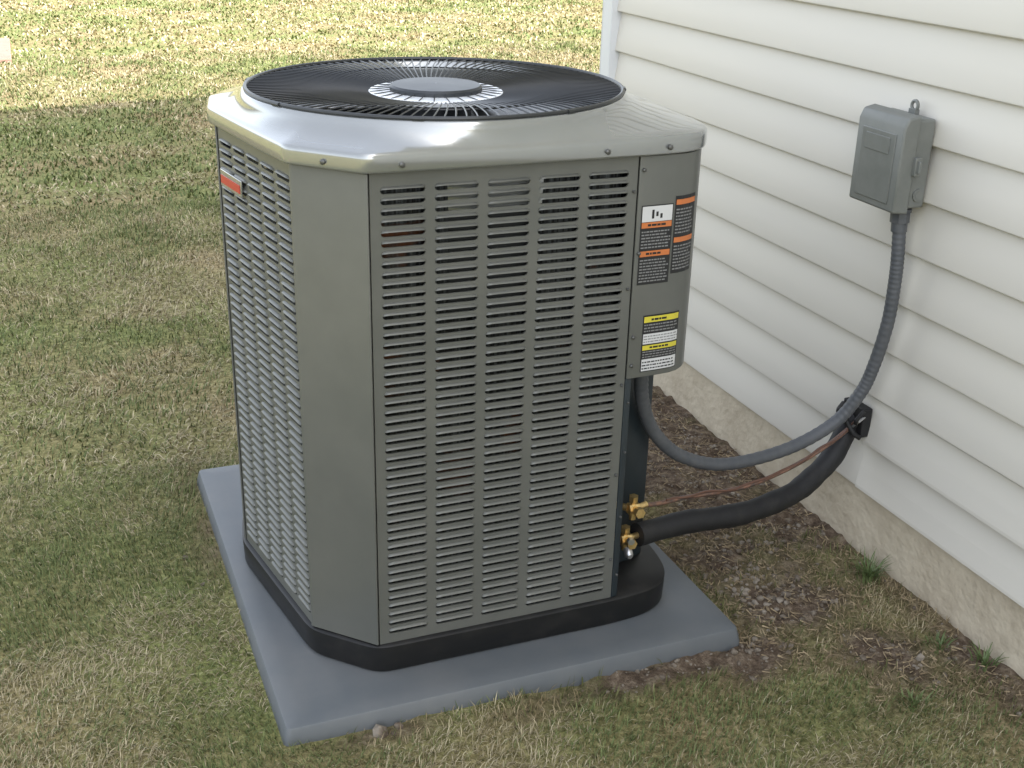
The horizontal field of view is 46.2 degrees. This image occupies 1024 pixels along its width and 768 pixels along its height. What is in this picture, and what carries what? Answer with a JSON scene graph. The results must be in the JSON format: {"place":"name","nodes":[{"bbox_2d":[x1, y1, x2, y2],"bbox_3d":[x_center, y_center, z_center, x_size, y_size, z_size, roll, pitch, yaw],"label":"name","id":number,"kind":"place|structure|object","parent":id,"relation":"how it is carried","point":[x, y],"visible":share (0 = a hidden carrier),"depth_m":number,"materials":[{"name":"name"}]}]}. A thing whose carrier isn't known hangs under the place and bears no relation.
{"place":"outdoors","nodes":[
{"label":"outdoors","id":0,"kind":"place"},
{"bbox_2d":[0,0,1023,767],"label":"ground","id":1,"kind":"structure","parent":0,"point":[704,660],"depth_m":2.94,"materials":[{"name":"green plant"}]},
{"bbox_2d":[0,38,11,62],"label":"walkway","id":2,"kind":"structure","parent":1,"relation":"on","point":[5,54],"depth_m":10.38,"materials":[{"name":"concrete"}]},
{"bbox_2d":[197,464,739,746],"bbox_3d":[-0.177,0.405,2.921,1.000,0.056,1.151,-8,25,-20],"label":"equipment pad","id":3,"kind":"object","parent":1,"relation":"on","point":[313,696],"visible":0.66,"depth_m":2.48,"materials":[{"name":"plastic"}]},
{"bbox_2d":[207,57,706,670],"bbox_3d":[-0.152,-0.102,2.627,0.905,1.105,0.818,-8,25,-20],"label":"air conditioner unit","id":4,"kind":"object","parent":3,"relation":"on","point":[457,293],"visible":1,"depth_m":2.29,"materials":[{"name":"paint"}]},
{"bbox_2d":[182,391,1021,738],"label":"dirt clods","id":5,"kind":"object","parent":1,"relation":"on","point":[380,729],"visible":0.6,"depth_m":2.81,"materials":[{"name":"brown soil"}]},
{"bbox_2d":[645,390,1023,745],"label":"mulch","id":6,"kind":"object","parent":1,"relation":"on","point":[820,599],"visible":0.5,"depth_m":2.79,"materials":[{"name":"brown wood"}]},
{"bbox_2d":[653,362,1023,678],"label":"foundation","id":7,"kind":"object","parent":1,"relation":"on","point":[974,607],"depth_m":2.91,"materials":[{"name":"concrete"}]},
{"bbox_2d":[614,0,1023,487],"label":"siding","id":8,"kind":"object","parent":7,"relation":"on","point":[791,259],"visible":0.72,"depth_m":2.88,"materials":[{"name":"plastic"}]},
{"bbox_2d":[630,414,855,546],"bbox_3d":[0.573,0.216,2.773,0.706,0.203,0.076,-13,27,-31],"label":"insulated suction line","id":9,"kind":"object","parent":8,"relation":"attached to","point":[809,480],"visible":0.88,"depth_m":2.75,"materials":[{"name":"black plastic"}]},
{"bbox_2d":[852,417,865,426],"bbox_3d":[0.826,0.096,2.872,0.034,0.039,0.025,13,26,25],"label":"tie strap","id":10,"kind":"object","parent":9,"relation":"attached to","point":[860,420],"visible":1,"depth_m":2.86,"materials":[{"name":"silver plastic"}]},
{"bbox_2d":[648,427,848,506],"bbox_3d":[0.573,0.181,2.750,0.685,0.103,0.018,-12,27,-30],"label":"copper liquid line","id":11,"kind":"object","parent":8,"relation":"attached to","point":[657,503],"visible":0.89,"depth_m":2.73,"materials":[{"name":"brown metal"}]},
{"bbox_2d":[666,421,853,500],"bbox_3d":[0.587,0.179,2.753,0.586,0.091,0.018,-12,27,-29],"label":"control wire","id":12,"kind":"object","parent":11,"relation":"attached to","point":[763,478],"visible":0.98,"depth_m":2.75,"materials":[{"name":"brown"}]},
{"bbox_2d":[836,397,872,439],"bbox_3d":[0.820,0.084,2.895,0.065,0.081,0.096,-8,25,-20],"label":"wall penetration sleeve","id":13,"kind":"object","parent":8,"relation":"attached to","point":[859,413],"depth_m":2.87,"materials":[{"name":"black plastic"}]},
{"bbox_2d":[849,99,935,213],"bbox_3d":[0.831,-0.499,2.604,0.090,0.233,0.178,-8,25,-20],"label":"electrical disconnect box","id":14,"kind":"object","parent":8,"relation":"attached to","point":[891,158],"visible":1,"depth_m":2.57,"materials":[{"name":"paint"}]},
{"bbox_2d":[634,208,911,470],"bbox_3d":[0.552,-0.074,2.632,0.680,0.593,0.086,-9,25,-22],"label":"electrical conduit","id":15,"kind":"object","parent":14,"relation":"attached to","point":[661,441],"visible":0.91,"depth_m":2.70,"materials":[{"name":"grey plastic"}]},
{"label":"end walls","id":16,"kind":"object","parent":7,"relation":"on","visible":0},
{"bbox_2d":[599,0,621,78],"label":"corner trim board","id":17,"kind":"object","parent":16,"relation":"attached to","point":[611,18],"depth_m":3.86,"materials":[{"name":"white plastic"}]},
{"bbox_2d":[847,547,893,584],"bbox_3d":[0.853,0.438,2.854,0.111,0.064,0.124,15,26,29],"label":"weed tuft","id":18,"kind":"object","parent":1,"relation":"on","point":[873,572],"visible":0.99,"depth_m":2.87,"materials":[{"name":"green plant"}]},
{"bbox_2d":[891,687,932,712],"bbox_3d":[0.813,0.637,2.423,0.077,0.030,0.078,16,27,31],"label":"weed tuft","id":19,"kind":"object","parent":1,"relation":"on","point":[916,699],"visible":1,"depth_m":2.43,"materials":[{"name":"green plant"}]},
{"bbox_2d":[923,631,956,653],"bbox_3d":[0.935,0.562,2.611,0.084,0.028,0.068,-2,23,-7],"label":"weed tuft","id":20,"kind":"object","parent":1,"relation":"on","point":[940,642],"visible":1,"depth_m":2.62,"materials":[{"name":"green plant"}]},
{"bbox_2d":[967,640,1008,671],"bbox_3d":[1.007,0.577,2.564,0.094,0.041,0.083,-8,25,-20],"label":"weed tuft","id":21,"kind":"object","parent":1,"relation":"on","point":[985,658],"visible":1,"depth_m":2.56,"materials":[{"name":"green plant"}]},
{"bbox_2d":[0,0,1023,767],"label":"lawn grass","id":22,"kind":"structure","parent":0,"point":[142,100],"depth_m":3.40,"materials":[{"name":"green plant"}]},
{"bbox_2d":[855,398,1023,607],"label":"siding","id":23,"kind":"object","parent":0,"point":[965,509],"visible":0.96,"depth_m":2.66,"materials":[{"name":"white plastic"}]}
]}

